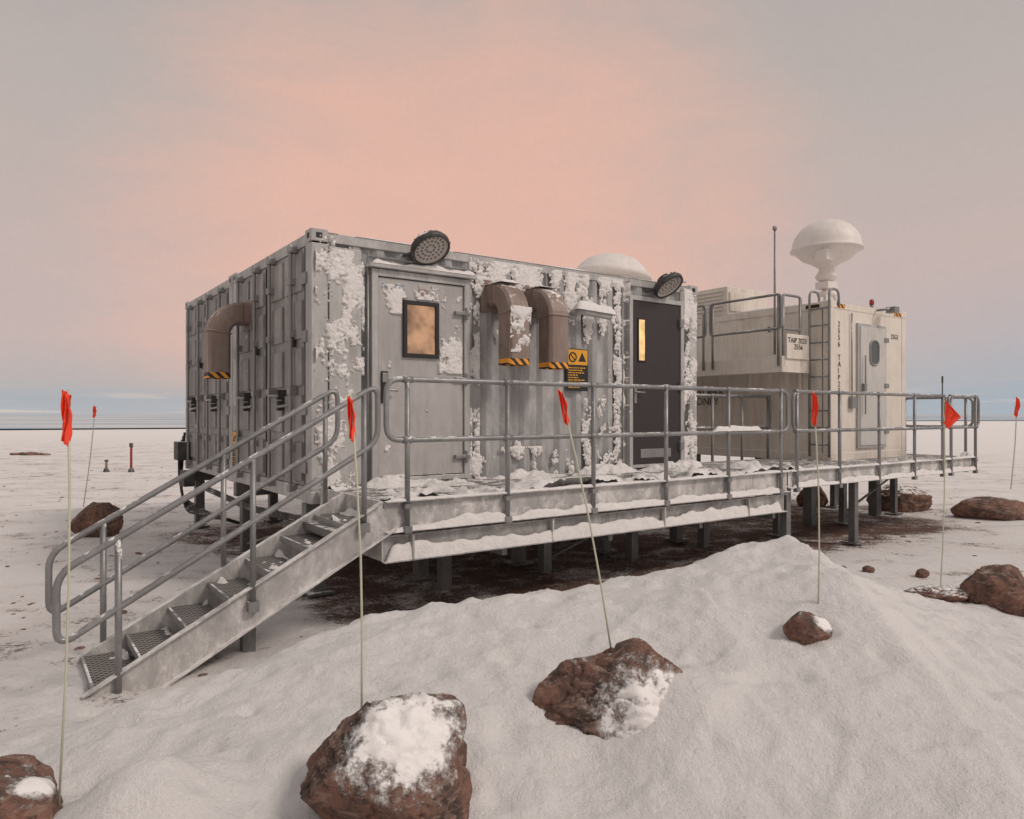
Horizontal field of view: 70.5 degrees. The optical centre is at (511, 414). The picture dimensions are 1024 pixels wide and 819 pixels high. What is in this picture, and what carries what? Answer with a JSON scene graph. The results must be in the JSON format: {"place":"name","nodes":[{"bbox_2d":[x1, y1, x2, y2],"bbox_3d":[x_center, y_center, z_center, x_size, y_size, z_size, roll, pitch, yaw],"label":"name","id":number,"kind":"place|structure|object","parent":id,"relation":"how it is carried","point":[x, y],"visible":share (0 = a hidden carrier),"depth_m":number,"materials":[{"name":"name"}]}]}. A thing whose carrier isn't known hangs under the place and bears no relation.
{"place":"outdoors","nodes":[
{"label":"outdoors","id":0,"kind":"place"},
{"bbox_2d":[0,420,1023,818],"bbox_3d":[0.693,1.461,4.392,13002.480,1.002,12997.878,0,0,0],"label":"snowy ground","id":1,"kind":"structure","parent":0,"point":[890,698],"depth_m":4.27,"materials":[{"name":"white snow"}]},
{"bbox_2d":[20,450,41,455],"bbox_3d":[-22.509,1.878,34.007,1.083,0.359,0.699,0,0,0],"label":"boulder","id":2,"kind":"object","parent":1,"relation":"on","point":[32,452],"visible":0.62,"depth_m":33.77,"materials":[{"name":"stone"}]},
{"bbox_2d":[0,754,62,818],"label":"boulder","id":3,"kind":"object","parent":1,"relation":"on","point":[28,786],"visible":0.88,"depth_m":2.97,"materials":[{"name":"stone"}]},
{"bbox_2d":[58,389,71,805],"bbox_3d":[-1.861,0.757,3.024,0.040,1.723,0.062,0,0,0],"label":"marker flag","id":4,"kind":"object","parent":3,"relation":"on","point":[66,412],"visible":1,"depth_m":3.02,"materials":[{"name":"red fabric"},{"name":"bamboo"}]},
{"bbox_2d":[83,406,96,506],"bbox_3d":[-7.569,0.754,12.990,0.256,1.825,0.036,0,0,0],"label":"marker flag","id":5,"kind":"object","parent":1,"relation":"on","point":[94,411],"visible":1,"depth_m":12.99,"materials":[{"name":"red fabric"}]},
{"bbox_2d":[67,502,123,536],"bbox_3d":[-6.549,1.731,11.482,0.774,0.698,0.736,0,0,0],"label":"boulder","id":6,"kind":"object","parent":1,"relation":"on","point":[90,514],"visible":0.67,"depth_m":11.25,"materials":[{"name":"stone"}]},
{"bbox_2d":[103,460,109,471],"bbox_3d":[-13.431,1.729,24.000,0.222,0.456,0.222,0,0,23],"label":"marker post","id":7,"kind":"object","parent":1,"relation":"on","point":[106,468],"visible":0.94,"depth_m":23.96,"materials":[{"name":"grey metal"}]},
{"bbox_2d":[128,443,134,471],"bbox_3d":[-12.609,1.452,24.000,0.222,1.010,0.222,0,0,23],"label":"marker post","id":8,"kind":"object","parent":1,"relation":"on","point":[131,469],"visible":0.94,"depth_m":23.97,"materials":[{"name":"metal"}]},
{"bbox_2d":[45,386,396,698],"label":"metal staircase","id":9,"kind":"structure","parent":1,"relation":"on","point":[172,640],"depth_m":5.67,"materials":[{"name":"metal"}]},
{"bbox_2d":[300,692,472,818],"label":"boulder","id":10,"kind":"object","parent":1,"relation":"on","point":[403,756],"visible":1,"depth_m":2.92,"materials":[{"name":"stone"}]},
{"bbox_2d":[347,395,362,708],"bbox_3d":[-0.673,0.637,3.108,0.065,1.440,0.033,0,0,0],"label":"marker flag","id":11,"kind":"object","parent":10,"relation":"on","point":[351,418],"visible":0.98,"depth_m":3.12,"materials":[{"name":"red fabric"},{"name":"bamboo"}]},
{"bbox_2d":[174,227,697,597],"bbox_3d":[-1.444,-0.005,11.084,6.361,4.110,6.575,0,0,-35],"label":"container cabin","id":12,"kind":"object","parent":1,"relation":"on","point":[311,314],"visible":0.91,"depth_m":8.55,"materials":[{"name":"grey metal"}]},
{"bbox_2d":[233,431,235,465],"bbox_3d":[-3.650,0.460,9.558,0.016,0.480,0.280,0,0,-36],"label":"warning sign","id":13,"kind":"object","parent":12,"relation":"attached to","point":[234,451],"visible":0.45,"depth_m":9.59,"materials":[{"name":"yellow metal"}]},
{"bbox_2d":[186,244,306,491],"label":"cargo doors","id":14,"kind":"structure","parent":12,"relation":"in","point":[271,362],"depth_m":8.68,"materials":[{"name":"paint"}]},
{"bbox_2d":[365,262,475,480],"bbox_3d":[-0.988,-0.430,7.993,1.310,2.320,0.151,0,0,-35],"label":"grey door","id":15,"kind":"structure","parent":12,"relation":"in","point":[412,344],"depth_m":7.98,"materials":[{"name":"paint"}]},
{"bbox_2d":[402,230,450,265],"bbox_3d":[-0.909,-1.801,7.872,0.449,0.342,0.471,0,0,-35],"label":"flood light","id":16,"kind":"object","parent":12,"relation":"attached to","point":[431,247],"visible":1,"depth_m":7.82,"materials":[{"name":"metal"}]},
{"bbox_2d":[566,348,587,390],"bbox_3d":[0.842,-0.570,9.310,0.360,0.540,0.016,0,0,-35],"label":"warning sign","id":17,"kind":"object","parent":12,"relation":"attached to","point":[577,370],"visible":0.84,"depth_m":9.31,"materials":[{"name":"yellow metal"}]},
{"bbox_2d":[576,253,652,280],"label":"satellite dome","id":18,"kind":"structure","parent":12,"relation":"on","point":[616,264],"depth_m":10.77,"materials":[{"name":"white plastic"}]},
{"bbox_2d":[626,295,683,467],"bbox_3d":[2.024,-0.445,10.133,1.080,2.350,0.140,0,0,-35],"label":"dark door","id":19,"kind":"structure","parent":12,"relation":"in","point":[655,332],"depth_m":10.09,"materials":[{"name":"paint"}]},
{"bbox_2d":[645,272,682,298],"bbox_3d":[2.127,-1.781,10.023,0.447,0.338,0.477,0,0,-35],"label":"flood light","id":20,"kind":"object","parent":12,"relation":"attached to","point":[666,285],"visible":1,"depth_m":9.96,"materials":[{"name":"metal"}]},
{"bbox_2d":[1,467,1023,676],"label":"scattered stones","id":21,"kind":"object","parent":1,"relation":"on","point":[205,674],"visible":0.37,"depth_m":9.04,"materials":[{"name":"stone"}]},
{"bbox_2d":[532,638,682,739],"bbox_3d":[0.581,1.546,3.803,0.994,0.746,0.632,0,0,-9],"label":"boulder","id":22,"kind":"object","parent":1,"relation":"on","point":[620,689],"visible":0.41,"depth_m":3.65,"materials":[{"name":"stone"}]},
{"bbox_2d":[557,389,611,647],"bbox_3d":[0.383,0.560,3.808,0.293,1.392,0.033,0,0,0],"label":"marker flag","id":23,"kind":"object","parent":22,"relation":"on","point":[563,404],"visible":1,"depth_m":3.82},
{"bbox_2d":[320,376,979,590],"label":"elevated walkway","id":24,"kind":"structure","parent":1,"relation":"on","point":[437,508],"depth_m":7.96,"materials":[{"name":"metal"}]},
{"bbox_2d":[694,286,905,525],"bbox_3d":[4.527,-0.200,14.903,2.460,4.400,6.350,0,0,-35],"label":"shelter container","id":25,"kind":"object","parent":1,"relation":"on","point":[867,349],"visible":0.55,"depth_m":12.71,"materials":[{"name":"beige metal"}]},
{"bbox_2d":[697,288,839,456],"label":"service platform","id":26,"kind":"structure","parent":25,"relation":"attached to","point":[797,359],"depth_m":11.96,"materials":[{"name":"beige paint"}]},
{"bbox_2d":[773,226,776,354],"bbox_3d":[4.393,-2.075,12.117,0.070,2.150,0.070,0,0,-35],"label":"whip antenna","id":27,"kind":"object","parent":26,"relation":"on","point":[774,230],"visible":1,"depth_m":12.10,"materials":[{"name":"metal"}]},
{"bbox_2d":[790,219,864,300],"bbox_3d":[5.487,-2.605,12.648,1.200,1.570,1.200,0,0,-35],"label":"satellite radome","id":28,"kind":"object","parent":25,"relation":"on","point":[825,247],"visible":0.9,"depth_m":12.31,"materials":[{"name":"plastic"}]},
{"bbox_2d":[856,323,888,448],"bbox_3d":[6.257,-0.485,12.530,0.960,2.130,0.121,0,0,-35],"label":"shelter door","id":29,"kind":"structure","parent":25,"relation":"in","point":[871,340],"depth_m":12.45,"materials":[{"name":"paint"}]},
{"bbox_2d":[783,611,832,644],"bbox_3d":[1.741,1.273,4.269,0.278,0.214,0.231,0,0,20],"label":"boulder","id":30,"kind":"object","parent":1,"relation":"on","point":[803,627],"visible":0.88,"depth_m":4.20,"materials":[{"name":"stone"}]},
{"bbox_2d":[796,486,827,507],"bbox_3d":[6.145,1.734,14.820,0.614,0.652,0.551,0,0,0],"label":"boulder","id":31,"kind":"object","parent":1,"relation":"on","point":[823,499],"visible":0.43,"depth_m":14.69,"materials":[{"name":"stone"}]},
{"bbox_2d":[811,391,819,603],"bbox_3d":[1.892,0.557,4.508,0.057,1.404,0.033,0,0,0],"label":"marker flag","id":32,"kind":"object","parent":1,"relation":"on","point":[815,407],"visible":0.96,"depth_m":4.52,"materials":[{"name":"red fabric"}]},
{"bbox_2d":[837,488,838,504],"bbox_3d":[6.837,0.875,15.240,0.600,2.250,0.530,0,0,-35],"label":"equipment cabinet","id":33,"kind":"object","parent":1,"relation":"on","point":[837,496],"depth_m":14.94,"materials":[{"name":"metal"}]},
{"bbox_2d":[862,565,874,572],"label":"boulder","id":34,"kind":"object","parent":1,"relation":"on","point":[868,569],"visible":0.94,"depth_m":8.65,"materials":[{"name":"stone"}]},
{"bbox_2d":[866,483,932,512],"bbox_3d":[7.661,1.732,14.267,1.063,0.722,0.994,0,0,45],"label":"boulder","id":35,"kind":"object","parent":1,"relation":"on","point":[911,498],"visible":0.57,"depth_m":13.94,"materials":[{"name":"stone"}]},
{"bbox_2d":[915,568,929,577],"bbox_3d":[4.782,1.864,8.460,0.142,0.130,0.141,0,0,45],"label":"boulder","id":36,"kind":"object","parent":1,"relation":"on","point":[922,573],"visible":0.91,"depth_m":8.43,"materials":[{"name":"stone"}]},
{"bbox_2d":[904,584,969,601],"bbox_3d":[3.658,1.539,6.223,0.556,0.148,0.404,0,0,0],"label":"boulder","id":37,"kind":"object","parent":1,"relation":"on","point":[946,593],"visible":0.72,"depth_m":6.11,"materials":[{"name":"stone"}]},
{"bbox_2d":[940,400,960,585],"bbox_3d":[3.747,0.764,6.189,0.191,1.775,0.033,0,0,0],"label":"marker flag","id":38,"kind":"object","parent":37,"relation":"on","point":[952,416],"visible":0.98,"depth_m":6.20,"materials":[{"name":"red fabric"}]},
{"bbox_2d":[950,496,1023,520],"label":"boulder","id":39,"kind":"object","parent":1,"relation":"on","point":[990,508],"visible":0.88,"depth_m":12.96,"materials":[{"name":"stone"}]},
{"bbox_2d":[959,564,1023,616],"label":"boulder","id":40,"kind":"object","parent":1,"relation":"on","point":[999,587],"visible":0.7,"depth_m":5.99,"materials":[{"name":"stone"}]},
{"bbox_2d":[1010,397,1019,488],"bbox_3d":[7.633,0.434,10.990,0.145,1.403,0.036,0,0,0],"label":"marker flag","id":41,"kind":"object","parent":1,"relation":"on","point":[1017,407],"visible":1,"depth_m":10.99,"materials":[{"name":"red fabric"}]},
{"bbox_2d":[0,414,1023,428],"bbox_3d":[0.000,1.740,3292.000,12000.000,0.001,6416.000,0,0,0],"label":"frozen sea","id":42,"kind":"structure","parent":0,"point":[31,421],"depth_m":242.55,"materials":[{"name":"white ice"}]},
{"bbox_2d":[0,0,1023,413],"label":"sky","id":43,"kind":"structure","parent":0,"point":[153,153],"materials":[{"name":"pink"}]}
]}

